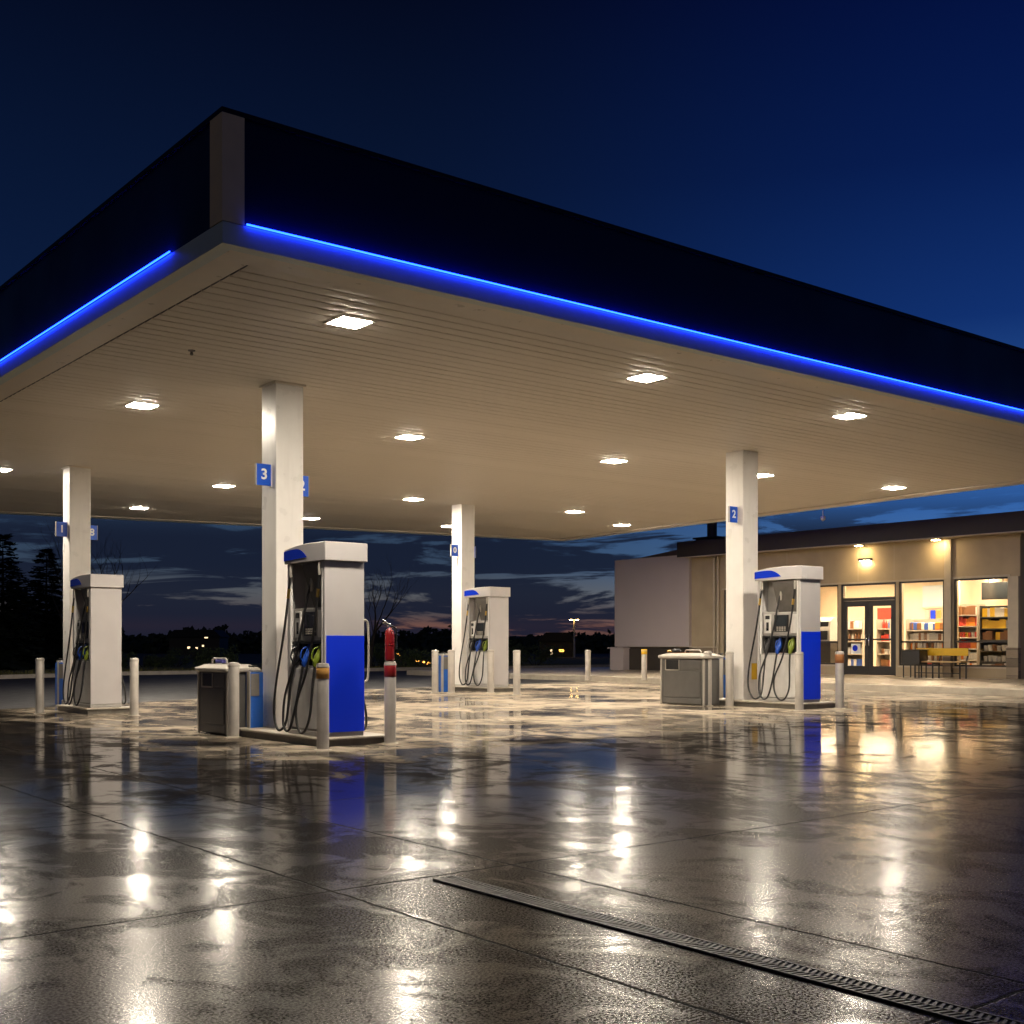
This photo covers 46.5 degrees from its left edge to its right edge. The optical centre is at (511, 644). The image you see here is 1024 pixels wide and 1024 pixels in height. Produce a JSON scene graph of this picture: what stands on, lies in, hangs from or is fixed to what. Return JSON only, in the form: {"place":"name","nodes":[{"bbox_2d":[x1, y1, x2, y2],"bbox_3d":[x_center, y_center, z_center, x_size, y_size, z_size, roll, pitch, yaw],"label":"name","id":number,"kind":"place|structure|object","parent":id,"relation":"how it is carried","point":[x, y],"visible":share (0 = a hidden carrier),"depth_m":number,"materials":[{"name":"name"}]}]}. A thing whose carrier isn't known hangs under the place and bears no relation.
{"place":"outdoors","nodes":[
{"label":"outdoors","id":0,"kind":"place"},
{"bbox_2d":[167,630,229,654],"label":"distant house","id":1,"kind":"structure","parent":0,"point":[184,640],"depth_m":130.00,"materials":[{"name":"grey"}]},
{"bbox_2d":[0,671,577,708],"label":"asphalt road","id":2,"kind":"structure","parent":0,"point":[17,693],"depth_m":30.95,"materials":[{"name":"grey asphalt"}]},
{"bbox_2d":[0,665,609,678],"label":"verge kerb","id":3,"kind":"structure","parent":2,"relation":"on","point":[17,676],"depth_m":42.32,"materials":[{"name":"concrete"}]},
{"bbox_2d":[0,658,609,674],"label":"grass verge","id":4,"kind":"object","parent":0,"point":[600,661],"depth_m":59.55,"materials":[{"name":"plant"}]},
{"bbox_2d":[0,533,54,669],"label":"conifer","id":5,"kind":"object","parent":4,"relation":"on","point":[15,654],"visible":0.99,"depth_m":47.87,"materials":[{"name":"green plant"}]},
{"bbox_2d":[16,548,62,666],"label":"conifer","id":6,"kind":"object","parent":4,"relation":"on","point":[50,628],"visible":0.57,"depth_m":51.61,"materials":[{"name":"green plant"}]},
{"bbox_2d":[21,518,108,635],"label":"bare tree","id":7,"kind":"object","parent":4,"relation":"on","point":[60,575],"visible":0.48,"depth_m":49.78,"materials":[{"name":"brown plant"}]},
{"bbox_2d":[37,533,161,601],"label":"bare tree","id":8,"kind":"object","parent":4,"relation":"on","point":[100,566],"visible":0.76,"depth_m":45.34,"materials":[{"name":"brown plant"}]},
{"bbox_2d":[193,644,239,666],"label":"shrub","id":9,"kind":"object","parent":4,"relation":"on","point":[212,654],"visible":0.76,"depth_m":49.77,"materials":[{"name":"green plant"}]},
{"bbox_2d":[364,643,400,666],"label":"shrub","id":10,"kind":"object","parent":4,"relation":"on","point":[380,654],"visible":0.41,"depth_m":51.98,"materials":[{"name":"green plant"}]},
{"bbox_2d":[364,556,418,667],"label":"bare tree","id":11,"kind":"object","parent":4,"relation":"on","point":[376,629],"visible":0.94,"depth_m":49.72,"materials":[{"name":"brown plant"}]},
{"bbox_2d":[377,649,419,666],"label":"shrub","id":12,"kind":"object","parent":4,"relation":"on","point":[396,654],"visible":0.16,"depth_m":54.10,"materials":[{"name":"green plant"}]},
{"bbox_2d":[394,647,439,666],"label":"shrub","id":13,"kind":"object","parent":4,"relation":"on","point":[415,655],"visible":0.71,"depth_m":49.94,"materials":[{"name":"green plant"}]},
{"bbox_2d":[509,640,566,665],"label":"shrub","id":14,"kind":"object","parent":4,"relation":"on","point":[525,652],"visible":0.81,"depth_m":54.00,"materials":[{"name":"green plant"}]},
{"bbox_2d":[122,651,609,664],"bbox_3d":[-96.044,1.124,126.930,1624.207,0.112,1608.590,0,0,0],"label":"terrain","id":15,"kind":"structure","parent":0,"point":[249,658],"depth_m":99.69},
{"bbox_2d":[122,623,614,653],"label":"wood","id":16,"kind":"object","parent":15,"relation":"on","point":[423,639],"visible":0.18,"depth_m":147.69,"materials":[{"name":"black plant"}]},
{"bbox_2d":[569,619,578,656],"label":"street lamp","id":17,"kind":"object","parent":15,"relation":"on","point":[573,636],"visible":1,"depth_m":99.94,"materials":[{"name":"metal"}]},
{"bbox_2d":[0,681,1023,1023],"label":"forecourt","id":18,"kind":"structure","parent":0,"point":[164,863],"depth_m":6.35,"materials":[{"name":"concrete"}]},
{"bbox_2d":[34,658,45,713],"bbox_3d":[-7.899,0.689,19.923,0.196,0.942,0.196,0,0,0],"label":"bollard","id":19,"kind":"object","parent":18,"relation":"on","point":[39,685],"visible":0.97,"depth_m":19.86,"materials":[{"name":"metal"}]},
{"bbox_2d":[55,658,62,704],"bbox_3d":[-8.613,0.701,22.765,0.194,0.885,0.246,0,0,-39],"label":"washer box","id":20,"kind":"object","parent":18,"relation":"on","point":[58,681],"visible":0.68,"depth_m":22.65,"materials":[{"name":"blue plastic"}]},
{"bbox_2d":[61,465,92,704],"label":"canopy column","id":21,"kind":"structure","parent":18,"relation":"on","point":[77,517],"depth_m":22.25,"materials":[{"name":"white metal"}]},
{"bbox_2d":[55,521,67,537],"bbox_3d":[-8.386,-2.150,22.169,0.215,0.300,0.060,0,0,-39],"label":"number sign","id":22,"kind":"object","parent":21,"relation":"attached to","point":[61,529],"visible":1,"depth_m":22.15,"materials":[{"name":"blue"}]},
{"bbox_2d":[91,526,97,539],"bbox_3d":[-7.990,-2.130,22.640,0.215,0.300,0.060,0,0,-39],"label":"number sign","id":23,"kind":"object","parent":21,"relation":"attached to","point":[94,532],"visible":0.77,"depth_m":22.65,"materials":[{"name":"blue"}]},
{"bbox_2d":[56,704,129,714],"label":"pump island","id":24,"kind":"structure","parent":18,"relation":"on","point":[87,710],"depth_m":19.87,"materials":[{"name":"concrete"}]},
{"bbox_2d":[62,574,125,707],"bbox_3d":[-7.065,-0.063,20.237,0.849,2.215,1.041,0,0,-39],"label":"fuel pump","id":25,"kind":"object","parent":24,"relation":"on","point":[97,680],"visible":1,"depth_m":19.91,"materials":[{"name":"metal"}]},
{"bbox_2d":[75,661,89,702],"bbox_3d":[-7.227,0.620,20.062,0.020,0.700,0.770,0,0,-39],"label":"lower door","id":26,"kind":"structure","parent":25,"relation":"in","point":[85,697],"depth_m":20.01,"materials":[{"name":"metal"}]},
{"bbox_2d":[128,658,140,715],"bbox_3d":[-6.077,0.683,19.154,0.196,0.942,0.196,0,0,0],"label":"bollard","id":27,"kind":"object","parent":18,"relation":"on","point":[134,686],"visible":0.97,"depth_m":19.10,"materials":[{"name":"metal"}]},
{"bbox_2d":[195,657,259,735],"bbox_3d":[-3.690,0.658,15.419,0.480,0.982,0.950,0,0,-39],"label":"waste bin","id":28,"kind":"object","parent":18,"relation":"on","point":[212,697],"visible":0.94,"depth_m":15.21,"materials":[{"name":"black plastic"}]},
{"bbox_2d":[201,688,223,724],"bbox_3d":[-3.847,0.790,15.294,0.011,0.440,0.700,0,0,-39],"label":"door panel","id":29,"kind":"structure","parent":28,"relation":"in","point":[212,700],"depth_m":15.28,"materials":[{"name":"grey metal"}]},
{"bbox_2d":[226,662,240,737],"bbox_3d":[-3.461,0.689,14.809,0.196,0.942,0.196,0,0,0],"label":"bollard","id":30,"kind":"object","parent":18,"relation":"on","point":[233,699],"visible":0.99,"depth_m":14.75,"materials":[{"name":"metal"}]},
{"bbox_2d":[246,665,262,727],"bbox_3d":[-3.305,0.704,15.155,0.194,0.885,0.246,0,0,-39],"label":"washer box","id":31,"kind":"object","parent":18,"relation":"on","point":[254,698],"visible":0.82,"depth_m":15.05,"materials":[{"name":"blue plastic"}]},
{"bbox_2d":[259,380,305,727],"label":"canopy column","id":32,"kind":"structure","parent":18,"relation":"on","point":[282,453],"depth_m":15.12,"materials":[{"name":"white metal"}]},
{"bbox_2d":[255,463,271,486],"bbox_3d":[-3.145,-2.150,15.059,0.215,0.300,0.060,0,0,-39],"label":"number sign","id":33,"kind":"object","parent":32,"relation":"attached to","point":[263,474],"visible":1,"depth_m":15.04,"materials":[{"name":"blue plastic"}]},
{"bbox_2d":[303,476,308,496],"bbox_3d":[-2.749,-2.070,15.530,0.215,0.300,0.060,0,0,-39],"label":"number sign","id":34,"kind":"object","parent":32,"relation":"attached to","point":[305,486],"visible":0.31,"depth_m":15.55,"materials":[{"name":"blue plastic"}]},
{"bbox_2d":[0,106,1023,540],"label":"canopy","id":35,"kind":"object","parent":32,"relation":"on","point":[500,348],"visible":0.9,"depth_m":14.78,"materials":[{"name":"white metal"}]},
{"bbox_2d":[122,401,161,409],"bbox_3d":[-5.148,-3.330,16.579,0.410,0.024,0.410,0,0,-39],"label":"canopy light","id":36,"kind":"object","parent":35,"relation":"attached to","point":[141,405],"visible":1,"depth_m":16.54,"materials":[{"name":"white plastic"}]},
{"bbox_2d":[211,484,234,487],"bbox_3d":[-6.043,-3.330,24.969,0.410,0.024,0.410,0,0,-39],"label":"canopy light","id":37,"kind":"object","parent":35,"relation":"attached to","point":[223,486],"visible":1,"depth_m":24.97,"materials":[{"name":"white plastic"}]},
{"bbox_2d":[323,315,375,329],"bbox_3d":[-1.675,-3.330,12.299,0.410,0.024,0.410,0,0,-39],"label":"canopy light","id":38,"kind":"object","parent":35,"relation":"attached to","point":[348,322],"visible":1,"depth_m":12.26,"materials":[{"name":"white plastic"}]},
{"bbox_2d":[392,434,425,440],"bbox_3d":[-1.642,-3.330,19.100,0.410,0.024,0.410,0,0,-39],"label":"canopy light","id":39,"kind":"object","parent":35,"relation":"attached to","point":[409,437],"visible":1,"depth_m":19.07,"materials":[{"name":"white plastic"}]},
{"bbox_2d":[598,459,627,463],"bbox_3d":[1.856,-3.330,21.587,0.410,0.024,0.410,0,0,-39],"label":"canopy light","id":40,"kind":"object","parent":35,"relation":"attached to","point":[614,461],"visible":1,"depth_m":21.57,"materials":[{"name":"white plastic"}]},
{"bbox_2d":[624,373,669,382],"bbox_3d":[1.680,-3.330,14.856,0.410,0.024,0.410,0,0,-39],"label":"canopy light","id":41,"kind":"object","parent":35,"relation":"attached to","point":[646,377],"visible":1,"depth_m":14.84,"materials":[{"name":"white plastic"}]},
{"bbox_2d":[758,473,775,477],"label":"canopy light","id":42,"kind":"object","parent":35,"relation":"attached to","point":[763,475],"visible":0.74,"depth_m":23.35,"materials":[{"name":"white plastic"}]},
{"bbox_2d":[830,413,867,419],"bbox_3d":[4.915,-3.330,17.342,0.410,0.024,0.410,0,0,-39],"label":"canopy light","id":43,"kind":"object","parent":35,"relation":"attached to","point":[847,416],"visible":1,"depth_m":17.31,"materials":[{"name":"white plastic"}]},
{"bbox_2d":[881,486,905,489],"bbox_3d":[8.109,-3.330,25.273,0.410,0.024,0.410,0,0,-39],"label":"canopy light","id":44,"kind":"object","parent":35,"relation":"attached to","point":[893,488],"visible":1,"depth_m":25.29,"materials":[{"name":"white plastic"}]},
{"bbox_2d":[239,726,383,746],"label":"pump island","id":45,"kind":"structure","parent":18,"relation":"on","point":[268,733],"depth_m":13.80,"materials":[{"name":"concrete"}]},
{"bbox_2d":[273,541,369,736],"bbox_3d":[-2.211,-0.062,13.987,0.849,2.215,1.041,0,0,-39],"label":"fuel pump","id":46,"kind":"object","parent":45,"relation":"on","point":[324,610],"visible":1,"depth_m":13.69,"materials":[{"name":"metal"}]},
{"bbox_2d":[291,668,316,729],"bbox_3d":[-2.373,0.621,13.812,0.020,0.700,0.770,0,0,-39],"label":"lower door","id":47,"kind":"structure","parent":46,"relation":"in","point":[303,706],"depth_m":13.84,"materials":[{"name":"metal"}]},
{"bbox_2d":[314,663,331,750],"bbox_3d":[-2.065,0.679,13.000,0.196,0.962,0.196,0,0,0],"label":"bollard","id":48,"kind":"object","parent":18,"relation":"on","point":[322,673],"visible":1,"depth_m":12.94,"materials":[{"name":"metal"}]},
{"bbox_2d":[382,661,397,743],"bbox_3d":[-1.410,0.670,13.778,0.196,0.962,0.196,0,0,0],"label":"bollard","id":49,"kind":"object","parent":18,"relation":"on","point":[389,702],"visible":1,"depth_m":13.72,"materials":[{"name":"metal"}]},
{"bbox_2d":[382,619,396,660],"bbox_3d":[-1.418,-0.056,13.771,0.175,0.489,0.116,0,0,-39],"label":"fire extinguisher","id":50,"kind":"object","parent":49,"relation":"on","point":[389,644],"visible":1,"depth_m":13.73,"materials":[{"name":"red paint"}]},
{"bbox_2d":[432,650,438,692],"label":"bollard","id":51,"kind":"object","parent":18,"relation":"on","point":[435,671],"visible":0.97,"depth_m":25.65,"materials":[{"name":"metal"}]},
{"bbox_2d":[439,652,447,691],"bbox_3d":[-1.516,0.597,26.370,0.194,0.885,0.246,0,0,-39],"label":"washer box","id":52,"kind":"object","parent":18,"relation":"on","point":[443,672],"visible":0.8,"depth_m":26.26,"materials":[{"name":"blue plastic"}]},
{"bbox_2d":[448,650,454,692],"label":"bollard","id":53,"kind":"object","parent":18,"relation":"on","point":[451,671],"visible":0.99,"depth_m":25.60,"materials":[{"name":"metal"}]},
{"bbox_2d":[452,504,473,685],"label":"canopy column","id":54,"kind":"structure","parent":18,"relation":"on","point":[463,538],"depth_m":28.23,"materials":[{"name":"white metal"}]},
{"bbox_2d":[450,544,458,556],"bbox_3d":[-1.362,-2.230,28.154,0.215,0.300,0.060,0,0,-39],"label":"number sign","id":55,"kind":"object","parent":54,"relation":"attached to","point":[454,550],"visible":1,"depth_m":28.13,"materials":[{"name":"blue"}]},
{"bbox_2d":[455,685,512,691],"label":"pump island","id":56,"kind":"structure","parent":18,"relation":"on","point":[481,689],"depth_m":26.43,"materials":[{"name":"concrete"}]},
{"bbox_2d":[459,587,509,686],"bbox_3d":[-0.576,-0.170,26.737,0.849,2.215,1.041,0,0,-39],"label":"fuel pump","id":57,"kind":"object","parent":56,"relation":"on","point":[487,620],"visible":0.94,"depth_m":26.47,"materials":[{"name":"metal"}]},
{"bbox_2d":[468,652,486,683],"bbox_3d":[-0.738,0.513,26.562,0.020,0.700,0.770,0,0,-39],"label":"lower door","id":58,"kind":"structure","parent":57,"relation":"in","point":[478,668],"depth_m":26.56,"materials":[{"name":"metal"}]},
{"bbox_2d":[486,650,494,692],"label":"bollard","id":59,"kind":"object","parent":18,"relation":"on","point":[490,671],"visible":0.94,"depth_m":25.64,"materials":[{"name":"metal"}]},
{"bbox_2d":[513,650,520,694],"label":"bollard","id":60,"kind":"object","parent":18,"relation":"on","point":[516,672],"visible":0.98,"depth_m":24.54,"materials":[{"name":"metal"}]},
{"bbox_2d":[584,650,591,680],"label":"bollard","id":61,"kind":"object","parent":18,"relation":"on","point":[587,665],"visible":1,"depth_m":29.82,"materials":[{"name":"metal"}]},
{"bbox_2d":[640,649,647,680],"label":"bollard","id":62,"kind":"object","parent":18,"relation":"on","point":[643,664],"visible":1,"depth_m":29.81,"materials":[{"name":"metal"}]},
{"bbox_2d":[658,649,722,705],"bbox_3d":[3.084,0.554,20.631,0.480,0.975,1.090,0,0,-39],"label":"waste bin","id":63,"kind":"object","parent":18,"relation":"on","point":[684,678],"visible":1,"depth_m":20.40,"materials":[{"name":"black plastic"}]},
{"bbox_2d":[664,671,699,697],"bbox_3d":[2.926,0.681,20.505,0.011,0.440,0.840,0,0,-39],"label":"door panel","id":64,"kind":"structure","parent":63,"relation":"in","point":[676,683],"depth_m":20.51,"materials":[{"name":"grey metal"}]},
{"bbox_2d":[703,651,712,705],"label":"bollard","id":65,"kind":"object","parent":18,"relation":"on","point":[709,679],"visible":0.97,"depth_m":20.19,"materials":[{"name":"metal"}]},
{"bbox_2d":[718,653,725,697],"bbox_3d":[3.757,0.596,21.366,0.194,0.885,0.246,0,0,-39],"label":"washer box","id":66,"kind":"object","parent":18,"relation":"on","point":[722,677],"visible":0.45,"depth_m":21.24,"materials":[{"name":"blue plastic"}]},
{"bbox_2d":[433,875,1023,1023],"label":"trench drain","id":67,"kind":"object","parent":18,"relation":"on","point":[958,1013],"visible":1,"depth_m":4.33,"materials":[{"name":"black metal"}]},
{"bbox_2d":[724,651,734,706],"bbox_3d":[3.667,0.578,20.071,0.196,0.942,0.196,0,0,0],"label":"bollard","id":68,"kind":"object","parent":18,"relation":"on","point":[729,678],"visible":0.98,"depth_m":20.01,"materials":[{"name":"metal"}]},
{"bbox_2d":[726,450,757,699],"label":"canopy column","id":69,"kind":"structure","parent":18,"relation":"on","point":[741,546],"depth_m":20.46,"materials":[{"name":"white metal"}]},
{"bbox_2d":[728,506,737,523],"bbox_3d":[3.783,-2.230,20.386,0.215,0.300,0.060,0,0,-39],"label":"number sign","id":70,"kind":"object","parent":69,"relation":"attached to","point":[733,514],"visible":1,"depth_m":20.36,"materials":[{"name":"blue"}]},
{"bbox_2d":[719,698,834,708],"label":"pump island","id":71,"kind":"structure","parent":18,"relation":"on","point":[785,705],"depth_m":19.56,"materials":[{"name":"concrete"}]},
{"bbox_2d":[747,565,822,702],"bbox_3d":[4.557,-0.170,19.737,0.849,2.215,1.041,0,0,-39],"label":"fuel pump","id":72,"kind":"object","parent":71,"relation":"on","point":[788,620],"visible":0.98,"depth_m":19.49,"materials":[{"name":"white metal"}]},
{"bbox_2d":[761,655,794,697],"bbox_3d":[4.395,0.513,19.562,0.020,0.700,0.770,0,0,-39],"label":"lower door","id":73,"kind":"structure","parent":72,"relation":"in","point":[781,683],"depth_m":19.55,"materials":[{"name":"metal"}]},
{"bbox_2d":[793,652,804,710],"bbox_3d":[4.523,0.579,18.750,0.196,0.942,0.196,0,0,0],"label":"bollard","id":74,"kind":"object","parent":18,"relation":"on","point":[799,681],"visible":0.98,"depth_m":18.69,"materials":[{"name":"metal"}]},
{"bbox_2d":[835,651,844,708],"bbox_3d":[5.353,0.577,19.459,0.196,0.942,0.196,0,0,0],"label":"bollard","id":75,"kind":"object","parent":18,"relation":"on","point":[839,679],"visible":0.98,"depth_m":19.40,"materials":[{"name":"metal"}]},
{"bbox_2d":[0,0,1023,637],"label":"sky","id":76,"kind":"structure","parent":0,"point":[872,151],"materials":[{"name":"blue"}]},
{"bbox_2d":[536,632,577,656],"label":"distant house","id":77,"kind":"structure","parent":0,"point":[558,639],"depth_m":105.00,"materials":[{"name":"grey"}]},
{"bbox_2d":[419,667,1023,688],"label":"pavement","id":78,"kind":"structure","parent":0,"point":[920,681],"depth_m":31.47,"materials":[{"name":"concrete"}]},
{"bbox_2d":[407,670,1023,695],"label":"pavement kerb","id":79,"kind":"structure","parent":78,"relation":"attached to","point":[944,689],"depth_m":26.75,"materials":[{"name":"concrete"}]},
{"bbox_2d":[901,649,928,677],"bbox_3d":[10.890,0.509,32.210,0.440,0.765,0.580,0,0,-39],"label":"side cabinet","id":80,"kind":"object","parent":78,"relation":"on","point":[914,656],"visible":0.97,"depth_m":32.06,"materials":[{"name":"black"}]},
{"bbox_2d":[914,648,968,678],"bbox_3d":[11.348,0.492,31.818,0.429,0.800,1.654,0,0,-39],"label":"bench","id":81,"kind":"object","parent":78,"relation":"on","point":[940,652],"visible":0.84,"depth_m":31.67,"materials":[{"name":"yellow paint"}]},
{"bbox_2d":[608,511,1023,678],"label":"shop building","id":82,"kind":"structure","parent":0,"point":[665,602],"depth_m":35.34,"materials":[{"name":"paint"}]},
{"bbox_2d":[693,522,725,540],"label":"roof vent","id":83,"kind":"object","parent":82,"relation":"on","point":[711,530],"visible":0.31,"depth_m":40.78,"materials":[{"name":"black metal"}]},
{"bbox_2d":[724,585,837,665],"bbox_3d":[8.347,-0.575,37.231,0.140,2.430,4.496,0,0,-39],"label":"window","id":84,"kind":"structure","parent":82,"relation":"in","point":[822,664],"depth_m":35.89,"materials":[{"name":"black"}]},
{"bbox_2d":[820,617,836,662],"bbox_3d":[9.884,0.012,37.221,0.550,1.750,0.560,0,0,-39],"label":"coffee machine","id":85,"kind":"object","parent":82,"relation":"in","point":[828,628],"visible":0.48,"depth_m":36.99,"materials":[{"name":"metal"}]},
{"bbox_2d":[851,644,859,653],"bbox_3d":[10.110,0.121,35.032,0.008,0.300,0.320,0,0,-39],"label":"door sticker","id":86,"kind":"object","parent":82,"relation":"attached to","point":[855,648],"depth_m":35.03,"materials":[{"name":"white paper"}]},
{"bbox_2d":[843,601,868,674],"bbox_3d":[10.102,-0.202,35.033,0.118,2.166,0.870,0,0,-39],"label":"door","id":87,"kind":"structure","parent":82,"relation":"in","point":[850,670],"depth_m":35.07,"materials":[{"name":"black"}]},
{"bbox_2d":[848,619,864,665],"bbox_3d":[11.002,0.037,38.024,0.440,1.700,0.747,0,0,-39],"label":"shelf unit","id":88,"kind":"object","parent":82,"relation":"on","point":[862,646],"visible":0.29,"depth_m":38.12,"materials":[{"name":"white wood"}]},
{"bbox_2d":[868,600,894,675],"bbox_3d":[10.651,-0.202,34.342,0.118,2.166,0.870,0,0,-39],"label":"door","id":89,"kind":"structure","parent":82,"relation":"in","point":[873,670],"depth_m":34.36,"materials":[{"name":"black"}]},
{"bbox_2d":[877,608,890,618],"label":"red notice","id":90,"kind":"object","parent":89,"relation":"attached to","point":[883,613],"visible":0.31,"depth_m":41.09,"materials":[{"name":"red paper"}]},
{"bbox_2d":[876,619,890,665],"bbox_3d":[11.951,0.037,37.958,0.440,1.700,0.521,0,0,-39],"label":"shelf unit","id":91,"kind":"object","parent":82,"relation":"on","point":[880,631],"visible":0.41,"depth_m":38.10,"materials":[{"name":"white wood"}]},
{"bbox_2d":[897,580,943,667],"bbox_3d":[11.465,-0.575,33.331,0.140,2.430,1.451,0,0,-39],"label":"window","id":92,"kind":"structure","parent":82,"relation":"in","point":[900,583],"depth_m":33.65,"materials":[{"name":"black"}]},
{"bbox_2d":[906,619,942,663],"bbox_3d":[12.355,0.057,35.213,0.440,1.660,1.371,0,0,-39],"label":"shelf unit","id":93,"kind":"object","parent":82,"relation":"on","point":[908,631],"visible":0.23,"depth_m":35.55,"materials":[{"name":"silver metal"}]},
{"bbox_2d":[922,585,942,608],"bbox_3d":[14.412,-1.590,39.131,0.052,0.760,2.089,0,0,-39],"label":"header board","id":94,"kind":"object","parent":82,"relation":"attached to","point":[932,596],"visible":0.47,"depth_m":39.60,"materials":[{"name":"white"}]},
{"bbox_2d":[959,604,984,664],"bbox_3d":[13.043,-0.138,34.032,0.440,2.050,0.791,0,0,-39],"label":"shelf unit","id":95,"kind":"object","parent":82,"relation":"on","point":[968,628],"visible":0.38,"depth_m":34.05,"materials":[{"name":"silver metal"}]},
{"bbox_2d":[969,617,974,625],"bbox_3d":[13.136,-0.663,33.879,0.165,0.260,0.200,0,0,-34],"label":"carton","id":96,"kind":"object","parent":95,"relation":"on","point":[971,621],"visible":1,"depth_m":33.83,"materials":[{"name":"orange cardboard"}]},
{"bbox_2d":[969,606,976,614],"bbox_3d":[13.130,-0.983,33.886,0.164,0.258,0.200,0,0,-43],"label":"carton","id":97,"kind":"object","parent":95,"relation":"on","point":[972,610],"visible":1,"depth_m":33.82,"materials":[{"name":"brown cardboard"}]},
{"bbox_2d":[953,577,1007,668],"bbox_3d":[12.586,-0.575,31.932,0.140,2.430,1.620,0,0,-39],"label":"window","id":98,"kind":"structure","parent":82,"relation":"in","point":[955,580],"depth_m":32.21,"materials":[{"name":"black"}]},
{"bbox_2d":[979,605,1007,664],"bbox_3d":[13.522,-0.103,33.098,0.420,1.980,0.920,0,0,-39],"label":"shelf unit","id":99,"kind":"object","parent":82,"relation":"on","point":[982,652],"visible":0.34,"depth_m":33.32,"materials":[{"name":"black metal"}]},
{"bbox_2d":[982,608,988,616],"bbox_3d":[13.280,-0.895,33.365,0.154,0.242,0.187,0,0,-31],"label":"carton","id":100,"kind":"object","parent":99,"relation":"on","point":[984,612],"visible":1,"depth_m":33.32,"materials":[{"name":"yellow"}]},
{"bbox_2d":[982,619,990,628],"bbox_3d":[13.280,-0.583,33.365,0.164,0.258,0.200,0,0,-39],"label":"carton","id":101,"kind":"object","parent":99,"relation":"on","point":[984,623],"visible":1,"depth_m":33.31,"materials":[{"name":"yellow"}]},
{"bbox_2d":[986,631,994,639],"bbox_3d":[13.358,-0.260,33.268,0.195,0.253,0.161,0,0,44],"label":"carton","id":102,"kind":"object","parent":99,"relation":"on","point":[990,635],"visible":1,"depth_m":33.20,"materials":[{"name":"brown cardboard"}]},
{"bbox_2d":[999,619,1007,627],"bbox_3d":[13.615,-0.580,32.946,0.161,0.252,0.195,0,0,-36],"label":"carton","id":103,"kind":"object","parent":99,"relation":"on","point":[1002,623],"visible":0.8,"depth_m":32.90,"materials":[{"name":"yellow"}]},
{"bbox_2d":[981,579,1007,599],"bbox_3d":[13.336,-1.675,32.831,0.064,0.850,0.818,0,0,-39],"label":"menu screen","id":104,"kind":"object","parent":82,"relation":"hanging from","point":[993,590],"visible":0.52,"depth_m":32.83,"materials":[{"name":"black plastic"}]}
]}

